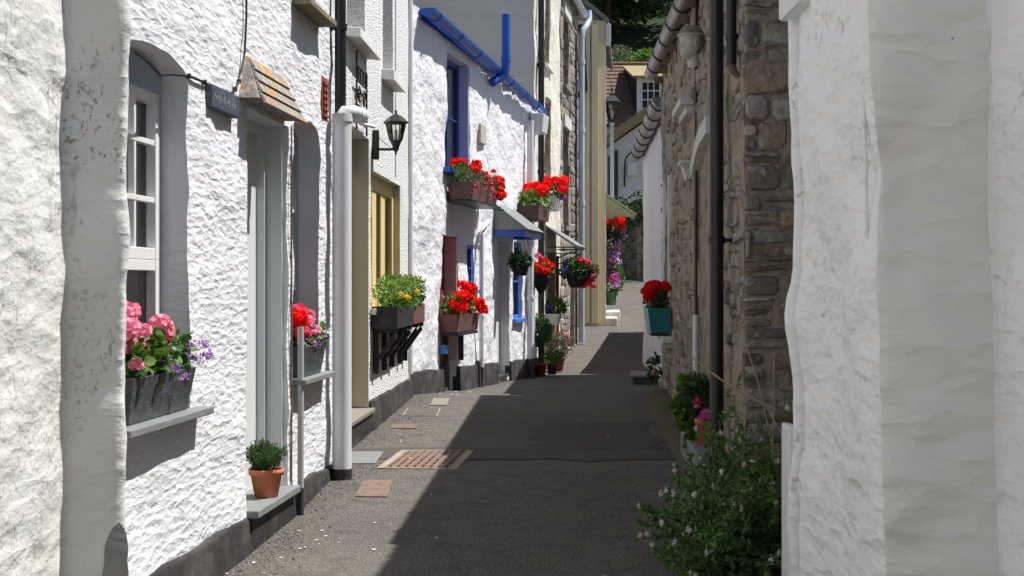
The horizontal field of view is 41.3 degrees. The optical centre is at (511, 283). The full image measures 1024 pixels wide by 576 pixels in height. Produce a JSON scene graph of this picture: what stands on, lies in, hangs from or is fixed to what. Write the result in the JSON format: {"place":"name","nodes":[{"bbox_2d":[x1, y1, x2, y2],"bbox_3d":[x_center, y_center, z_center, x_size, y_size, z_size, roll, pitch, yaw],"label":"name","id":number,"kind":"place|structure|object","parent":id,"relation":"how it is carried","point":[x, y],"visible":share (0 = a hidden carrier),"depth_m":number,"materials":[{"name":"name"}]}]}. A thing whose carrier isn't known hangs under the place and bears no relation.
{"place":"outdoors","nodes":[
{"label":"outdoors","id":0,"kind":"place"},
{"bbox_2d":[224,277,781,575],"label":"road","id":1,"kind":"structure","parent":0,"point":[601,362],"depth_m":8.08,"materials":[{"name":"grey asphalt"}]},
{"bbox_2d":[352,451,383,463],"bbox_3d":[-1.040,1.216,9.450,0.240,0.036,0.600,0,0,0],"label":"cover plate","id":2,"kind":"object","parent":1,"relation":"on","point":[365,457],"visible":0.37,"depth_m":9.44,"materials":[{"name":"metal"}]},
{"bbox_2d":[355,480,393,497],"bbox_3d":[-0.835,1.253,8.275,0.190,0.062,0.450,0,0,0],"label":"cover plate","id":3,"kind":"object","parent":1,"relation":"on","point":[373,488],"visible":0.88,"depth_m":8.24,"materials":[{"name":"metal"}]},
{"bbox_2d":[389,424,418,428],"bbox_3d":[-0.890,1.186,11.250,0.220,0.034,0.300,0,0,0],"label":"cover plate","id":4,"kind":"object","parent":1,"relation":"on","point":[404,426],"visible":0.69,"depth_m":11.19,"materials":[{"name":"metal"}]},
{"bbox_2d":[225,391,608,575],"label":"whitewash flakes","id":5,"kind":"object","parent":1,"relation":"on","point":[375,522],"visible":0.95,"depth_m":7.14,"materials":[{"name":"grey paint"}]},
{"bbox_2d":[402,408,440,415],"bbox_3d":[-0.815,1.169,12.300,0.310,0.041,0.600,0,0,0],"label":"cover plate","id":6,"kind":"object","parent":1,"relation":"on","point":[423,411],"visible":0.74,"depth_m":12.24,"materials":[{"name":"concrete"}]},
{"bbox_2d":[376,450,473,469],"bbox_3d":[-0.580,1.216,9.370,0.527,0.043,0.957,0,0,6],"label":"drain grate","id":7,"kind":"object","parent":1,"relation":"on","point":[432,460],"visible":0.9,"depth_m":9.27,"materials":[{"name":"metal"}]},
{"bbox_2d":[430,398,449,405],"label":"paving slab","id":8,"kind":"structure","parent":1,"relation":"on","point":[440,401],"depth_m":13.14,"materials":[{"name":"stone"}]},
{"bbox_2d":[225,377,758,575],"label":"grit","id":9,"kind":"object","parent":1,"relation":"on","point":[285,534],"visible":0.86,"depth_m":7.68,"materials":[{"name":"grey gravel"}]},
{"bbox_2d":[352,421,675,460],"bbox_3d":[0.025,1.190,10.431,2.441,0.041,2.390,0,0,0],"label":"road patch","id":10,"kind":"object","parent":1,"relation":"on","point":[630,440],"visible":0.99,"depth_m":10.07,"materials":[{"name":"grey asphalt"}]},
{"bbox_2d":[535,313,553,376],"bbox_3d":[0.432,0.922,20.897,0.427,0.992,0.391,0,0,0],"label":"potted plant","id":11,"kind":"object","parent":1,"relation":"on","point":[541,324],"visible":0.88,"depth_m":20.83,"materials":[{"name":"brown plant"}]},
{"bbox_2d":[541,349,563,374],"bbox_3d":[0.637,1.231,21.596,0.361,0.412,0.349,0,0,41],"label":"potted plant","id":12,"kind":"object","parent":1,"relation":"on","point":[552,365],"visible":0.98,"depth_m":21.55,"materials":[{"name":"green plant"}]},
{"bbox_2d":[544,329,572,370],"bbox_3d":[0.762,1.068,22.193,0.507,0.707,0.379,0,0,0],"label":"potted plant","id":13,"kind":"object","parent":1,"relation":"on","point":[561,342],"visible":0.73,"depth_m":22.15,"materials":[{"name":"green plant"}]},
{"bbox_2d":[606,87,619,299],"bbox_3d":[2.660,-2.421,36.200,0.460,5.680,0.398,0,0,0],"label":"street lamp","id":14,"kind":"object","parent":1,"relation":"on","point":[611,98],"visible":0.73,"depth_m":36.16,"materials":[{"name":"black metal"}]},
{"bbox_2d":[606,262,625,304],"bbox_3d":[2.512,-0.033,34.407,0.781,1.137,0.726,0,0,0],"label":"potted plant","id":15,"kind":"object","parent":1,"relation":"on","point":[611,295],"visible":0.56,"depth_m":34.28,"materials":[{"name":"green plant"}]},
{"bbox_2d":[641,388,729,489],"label":"verge","id":16,"kind":"structure","parent":1,"relation":"on","point":[659,401],"depth_m":11.40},
{"bbox_2d":[646,351,663,384],"bbox_3d":[1.423,0.899,13.600,0.181,0.462,0.250,0,0,0],"label":"plant","id":17,"kind":"object","parent":16,"relation":"on","point":[655,361],"visible":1,"depth_m":13.56,"materials":[{"name":"green plant"}]},
{"bbox_2d":[681,431,728,483],"bbox_3d":[1.245,1.157,8.775,0.220,0.285,1.261,0,0,3],"label":"stone ledge","id":18,"kind":"object","parent":1,"relation":"on","point":[694,447],"visible":0.16,"depth_m":8.43,"materials":[{"name":"stone"}]},
{"bbox_2d":[668,369,709,450],"bbox_3d":[1.190,0.930,8.928,0.332,0.762,0.339,0,0,0],"label":"leafy plant","id":19,"kind":"object","parent":18,"relation":"on","point":[682,415],"visible":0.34,"depth_m":8.91,"materials":[{"name":"green plant"}]},
{"bbox_2d":[679,373,709,445],"bbox_3d":[1.205,0.788,8.601,0.258,0.452,0.261,0,0,41],"label":"potted plant","id":20,"kind":"object","parent":18,"relation":"on","point":[701,383],"visible":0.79,"depth_m":8.53,"materials":[{"name":"green plant"}]},
{"bbox_2d":[631,342,789,575],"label":"flowering bush","id":21,"kind":"object","parent":1,"relation":"on","point":[738,523],"visible":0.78,"depth_m":6.16,"materials":[{"name":"green plant"}]},
{"bbox_2d":[611,0,671,61],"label":"hill","id":22,"kind":"structure","parent":0,"point":[647,35],"depth_m":75.80,"materials":[{"name":"green plant"}]},
{"bbox_2d":[588,0,611,8],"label":"broadleaf tree","id":23,"kind":"object","parent":22,"relation":"on","point":[596,4],"visible":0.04,"depth_m":73.29,"materials":[{"name":"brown plant"}]},
{"bbox_2d":[611,44,632,61],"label":"shrub","id":24,"kind":"object","parent":22,"relation":"on","point":[618,54],"visible":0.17,"depth_m":68.64,"materials":[{"name":"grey plant"}]},
{"bbox_2d":[599,0,668,40],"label":"broadleaf tree","id":25,"kind":"object","parent":22,"relation":"on","point":[608,9],"visible":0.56,"depth_m":75.23,"materials":[{"name":"green plant"}]},
{"bbox_2d":[617,47,653,61],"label":"shrub","id":26,"kind":"object","parent":22,"relation":"on","point":[643,56],"visible":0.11,"depth_m":68.58,"materials":[{"name":"green plant"}]},
{"bbox_2d":[614,0,673,21],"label":"broadleaf tree","id":27,"kind":"object","parent":22,"relation":"on","point":[619,3],"visible":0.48,"depth_m":75.29,"materials":[{"name":"green plant"}]},
{"bbox_3d":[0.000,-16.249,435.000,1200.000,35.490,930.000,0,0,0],"label":"ground","id":28,"kind":"structure","parent":0,"visible":0},
{"bbox_2d":[0,0,130,575],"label":"white cottage","id":29,"kind":"structure","parent":28,"relation":"on","point":[64,210],"depth_m":4.65,"materials":[{"name":"paint"}]},
{"bbox_2d":[125,0,374,575],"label":"white cottage","id":30,"kind":"structure","parent":28,"relation":"on","point":[240,236],"depth_m":6.53,"materials":[{"name":"paint"}]},
{"bbox_2d":[125,300,213,425],"bbox_3d":[-1.423,0.293,5.431,0.245,0.468,0.880,0,0,6],"label":"window box","id":31,"kind":"object","parent":30,"relation":"on","point":[157,384],"visible":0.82,"depth_m":5.29,"materials":[{"name":"grey stone"}]},
{"bbox_2d":[126,47,213,438],"bbox_3d":[-1.473,-0.200,5.405,0.287,1.520,1.003,0,0,5],"label":"window","id":32,"kind":"structure","parent":30,"relation":"in","point":[143,281],"depth_m":5.68,"materials":[{"name":"white paint"}]},
{"bbox_2d":[205,83,238,118],"bbox_3d":[-1.333,-0.838,6.244,0.047,0.105,0.431,0,0,5],"label":"name plaque","id":33,"kind":"object","parent":30,"relation":"attached to","point":[219,100],"visible":1,"depth_m":6.18,"materials":[{"name":"metal"}]},
{"bbox_2d":[245,119,282,491],"bbox_3d":[-1.390,0.120,7.114,0.170,2.020,0.893,0,0,5],"label":"door","id":34,"kind":"structure","parent":30,"relation":"in","point":[264,145],"depth_m":7.49,"materials":[{"name":"grey paint"}]},
{"bbox_2d":[246,437,288,497],"bbox_3d":[-1.298,0.959,7.128,0.252,0.309,0.248,0,0,-19],"label":"potted plant","id":35,"kind":"object","parent":30,"relation":"on","point":[265,472],"visible":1,"depth_m":7.08,"materials":[{"name":"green plant"}]},
{"bbox_2d":[292,303,331,377],"bbox_3d":[-1.224,0.323,7.956,0.249,0.423,0.572,0,0,5],"label":"window box","id":36,"kind":"object","parent":30,"relation":"on","point":[315,340],"visible":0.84,"depth_m":7.84,"materials":[{"name":"grey metal"}]},
{"bbox_2d":[292,129,334,384],"bbox_3d":[-1.250,-0.202,7.994,0.265,1.537,0.783,0,0,5],"label":"window","id":37,"kind":"structure","parent":30,"relation":"in","point":[323,375],"depth_m":8.27,"materials":[{"name":"grey paint"}]},
{"bbox_2d":[291,0,336,26],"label":"window","id":38,"kind":"structure","parent":30,"relation":"in","point":[310,9],"depth_m":7.87,"materials":[{"name":"white paint"}]},
{"bbox_2d":[346,0,412,448],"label":"pebbledash cottage","id":39,"kind":"structure","parent":28,"relation":"on","point":[379,35],"depth_m":11.62,"materials":[{"name":"white painted pebble dash render"},{"name":"slate"},{"name":"glass"}]},
{"bbox_2d":[356,50,367,136],"bbox_3d":[-1.146,-1.445,10.369,0.016,0.590,0.516,0,0,3],"label":"iron ornament","id":40,"kind":"object","parent":39,"relation":"attached to","point":[363,96],"visible":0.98,"depth_m":10.30,"materials":[{"name":"black metal"}]},
{"bbox_2d":[346,0,380,59],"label":"window","id":41,"kind":"structure","parent":39,"relation":"in","point":[355,35],"depth_m":10.23,"materials":[{"name":"white paint"}]},
{"bbox_2d":[370,174,399,314],"bbox_3d":[-1.179,-0.345,11.992,0.335,1.190,1.988,0,0,0],"label":"window","id":42,"kind":"structure","parent":39,"relation":"in","point":[380,189],"depth_m":12.37,"materials":[{"name":"yellow paint"}]},
{"bbox_2d":[372,110,407,159],"bbox_3d":[-0.996,-1.225,11.142,0.294,0.410,0.178,0,0,0],"label":"wall lantern","id":43,"kind":"object","parent":39,"relation":"attached to","point":[390,121],"depth_m":11.12,"materials":[{"name":"black metal"}]},
{"bbox_2d":[382,69,405,92],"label":"window","id":44,"kind":"structure","parent":39,"relation":"in","point":[390,77],"depth_m":11.86,"materials":[{"name":"white paint"}]},
{"bbox_2d":[371,273,426,373],"bbox_3d":[-0.979,0.317,12.096,0.305,0.846,2.201,0,0,3],"label":"window box","id":45,"kind":"object","parent":39,"relation":"attached to","point":[401,311],"visible":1,"depth_m":11.46,"materials":[{"name":"black wood"}]},
{"bbox_2d":[410,3,548,394],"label":"blue trimmed cottage","id":46,"kind":"structure","parent":28,"relation":"on","point":[472,101],"depth_m":16.68,"materials":[{"name":"paint"}]},
{"bbox_2d":[440,237,444,365],"bbox_3d":[-0.885,0.375,15.643,0.050,1.850,0.794,0,0,11],"label":"door","id":47,"kind":"structure","parent":46,"relation":"in","point":[442,289],"depth_m":15.89,"materials":[{"name":"red paint"}]},
{"bbox_2d":[443,59,473,180],"bbox_3d":[-0.725,-1.970,16.008,0.555,1.420,1.437,0,0,0],"label":"window","id":48,"kind":"structure","parent":46,"relation":"in","point":[461,74],"depth_m":16.57,"materials":[{"name":"blue paint"}]},
{"bbox_2d":[439,280,488,363],"bbox_3d":[-0.561,0.425,15.709,0.401,0.950,1.281,0,0,13],"label":"window box","id":49,"kind":"object","parent":46,"relation":"attached to","point":[460,318],"visible":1,"depth_m":15.38,"materials":[{"name":"red wood"}]},
{"bbox_2d":[467,245,479,293],"bbox_3d":[-0.552,-0.190,16.724,0.200,0.620,0.539,0,0,11],"label":"window","id":50,"kind":"structure","parent":46,"relation":"in","point":[469,247],"depth_m":16.88,"materials":[{"name":"blue paint"}]},
{"bbox_2d":[448,157,507,210],"bbox_3d":[-0.367,-1.209,16.404,0.429,0.562,2.162,0,0,12],"label":"window box","id":51,"kind":"object","parent":46,"relation":"attached to","point":[483,190],"visible":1,"depth_m":15.82,"materials":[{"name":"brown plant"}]},
{"bbox_2d":[495,243,498,365],"bbox_3d":[-0.293,0.360,18.732,0.060,1.880,0.916,0,0,11],"label":"door","id":52,"kind":"structure","parent":46,"relation":"in","point":[497,282],"depth_m":19.04,"materials":[{"name":"grey wood"}]},
{"bbox_2d":[512,243,526,322],"bbox_3d":[0.034,-0.030,19.783,0.210,1.180,0.865,0,0,11],"label":"window","id":53,"kind":"structure","parent":46,"relation":"in","point":[516,318],"depth_m":20.04,"materials":[{"name":"blue paint"}]},
{"bbox_2d":[506,237,533,275],"bbox_3d":[0.071,-0.409,18.263,0.365,0.600,0.495,0,0,42],"label":"hanging basket","id":54,"kind":"object","parent":46,"relation":"attached to","point":[515,264],"visible":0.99,"depth_m":18.21,"materials":[{"name":"black"}]},
{"bbox_2d":[517,179,556,221],"bbox_3d":[0.352,-1.250,20.171,0.561,0.620,1.157,0,0,21],"label":"window box","id":55,"kind":"object","parent":46,"relation":"attached to","point":[534,205],"visible":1,"depth_m":19.83,"materials":[{"name":"brown plant"}]},
{"bbox_2d":[534,239,554,292],"bbox_3d":[0.448,-0.297,20.594,0.406,0.879,0.422,0,0,0],"label":"hanging basket","id":56,"kind":"object","parent":46,"relation":"attached to","point":[544,269],"visible":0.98,"depth_m":20.51,"materials":[{"name":"black"}]},
{"bbox_2d":[413,0,585,366],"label":"tall cream house","id":57,"kind":"structure","parent":28,"relation":"on","point":[534,71],"depth_m":21.69,"materials":[{"name":"paint"}]},
{"bbox_2d":[544,105,549,178],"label":"window","id":58,"kind":"structure","parent":57,"relation":"in","point":[547,137],"depth_m":23.53,"materials":[{"name":"paint"}]},
{"bbox_2d":[544,0,553,73],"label":"window","id":59,"kind":"structure","parent":57,"relation":"in","point":[546,42],"depth_m":23.37,"materials":[{"name":"white paint"}]},
{"bbox_2d":[545,297,567,324],"bbox_3d":[0.718,0.442,22.832,0.445,0.476,0.538,0,0,0],"label":"wall planter","id":60,"kind":"object","parent":57,"relation":"attached to","point":[554,317],"visible":0.97,"depth_m":22.73,"materials":[{"name":"grey plastic"}]},
{"bbox_2d":[544,175,570,211],"bbox_3d":[0.713,-1.522,22.564,0.478,0.605,0.968,0,0,7],"label":"window box","id":61,"kind":"object","parent":57,"relation":"attached to","point":[560,185],"visible":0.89,"depth_m":22.42,"materials":[{"name":"grey plastic"}]},
{"bbox_2d":[547,253,599,288],"bbox_3d":[1.123,-0.222,22.987,0.754,0.606,0.780,0,0,-45],"label":"hanging basket","id":62,"kind":"object","parent":57,"relation":"attached to","point":[585,274],"visible":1,"depth_m":22.82,"materials":[{"name":"black"}]},
{"bbox_2d":[559,0,591,357],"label":"stone house","id":63,"kind":"structure","parent":28,"relation":"on","point":[570,68],"depth_m":26.91,"materials":[{"name":"stone"}]},
{"bbox_2d":[562,1,572,95],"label":"window","id":64,"kind":"structure","parent":63,"relation":"in","point":[567,14],"depth_m":25.68,"materials":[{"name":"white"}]},
{"bbox_2d":[563,114,572,231],"bbox_3d":[0.990,-2.085,25.855,0.230,2.170,1.113,0,0,9],"label":"window","id":65,"kind":"structure","parent":63,"relation":"in","point":[567,122],"depth_m":25.66,"materials":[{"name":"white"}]},
{"bbox_2d":[577,0,636,325],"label":"cream house","id":66,"kind":"structure","parent":28,"relation":"on","point":[601,205],"depth_m":31.50,"materials":[{"name":"paint"}]},
{"bbox_2d":[577,56,578,171],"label":"window","id":67,"kind":"structure","parent":66,"relation":"in","point":[578,56],"depth_m":31.42,"materials":[{"name":"white paint"}]},
{"bbox_2d":[606,216,629,293],"bbox_3d":[2.514,-0.783,34.188,0.887,2.072,0.835,0,0,0],"label":"hanging basket","id":68,"kind":"object","parent":66,"relation":"attached to","point":[614,237],"visible":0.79,"depth_m":33.99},
{"bbox_2d":[606,189,643,278],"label":"stone wall","id":69,"kind":"structure","parent":28,"relation":"on","point":[631,252],"depth_m":42.19,"materials":[{"name":"grey stone"}]},
{"bbox_2d":[606,105,648,202],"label":"gabled cottage","id":70,"kind":"structure","parent":28,"relation":"on","point":[626,133],"depth_m":49.00,"materials":[{"name":"white paint"}]},
{"bbox_2d":[624,152,630,186],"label":"drainpipe","id":71,"kind":"object","parent":70,"relation":"attached to","point":[628,154],"visible":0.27,"depth_m":48.77,"materials":[{"name":"black metal"}]},
{"bbox_2d":[606,62,662,134],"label":"tiled house","id":72,"kind":"structure","parent":28,"relation":"on","point":[635,90],"depth_m":60.76,"materials":[{"name":"brown tile"}]},
{"bbox_2d":[641,81,659,109],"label":"window","id":73,"kind":"structure","parent":72,"relation":"in","point":[649,89],"depth_m":59.95,"materials":[{"name":"white wood"}]},
{"bbox_2d":[630,96,661,387],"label":"white cottage","id":74,"kind":"structure","parent":28,"relation":"on","point":[647,145],"depth_m":18.81,"materials":[{"name":"paint"}]},
{"bbox_2d":[644,0,793,487],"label":"stone house","id":75,"kind":"structure","parent":28,"relation":"on","point":[727,213],"depth_m":8.05,"materials":[{"name":"stone"}]},
{"bbox_2d":[640,279,671,335],"bbox_3d":[1.413,0.226,13.400,0.352,0.547,0.918,0,0,0],"label":"window box","id":76,"kind":"object","parent":75,"relation":"attached to","point":[657,310],"visible":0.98,"depth_m":13.03,"materials":[{"name":"teal plastic"}]},
{"bbox_2d":[656,175,672,347],"bbox_3d":[1.577,-0.215,13.449,0.250,1.670,1.101,0,0,3],"label":"window","id":77,"kind":"structure","parent":75,"relation":"in","point":[664,339],"depth_m":13.08,"materials":[{"name":"white paint"}]},
{"bbox_2d":[672,97,693,123],"bbox_3d":[1.385,-1.400,11.027,0.110,0.120,0.851,0,0,3],"label":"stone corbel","id":78,"kind":"object","parent":75,"relation":"attached to","point":[683,110],"visible":0.93,"depth_m":10.78,"materials":[{"name":"grey stone"}]},
{"bbox_2d":[678,160,692,180],"bbox_3d":[1.370,-0.892,10.713,0.110,0.145,0.260,0,0,3],"label":"stone corbel","id":79,"kind":"object","parent":75,"relation":"attached to","point":[684,165],"visible":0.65,"depth_m":10.61,"materials":[{"name":"grey stone"}]},
{"bbox_2d":[677,25,705,67],"bbox_3d":[1.270,-1.681,9.625,0.205,0.304,0.183,0,0,0],"label":"carved head","id":80,"kind":"object","parent":75,"relation":"attached to","point":[692,41],"visible":1,"depth_m":9.57},
{"bbox_2d":[699,141,709,403],"bbox_3d":[1.474,0.135,9.821,0.140,2.330,1.171,0,0,3],"label":"blocked doorway","id":81,"kind":"structure","parent":75,"relation":"in","point":[704,178],"depth_m":9.96,"materials":[{"name":"grey paint"}]},
{"bbox_2d":[779,0,1023,575],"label":"white house","id":82,"kind":"structure","parent":28,"relation":"on","point":[903,444],"depth_m":3.51,"materials":[{"name":"white painted plaster render"},{"name":"stone"}]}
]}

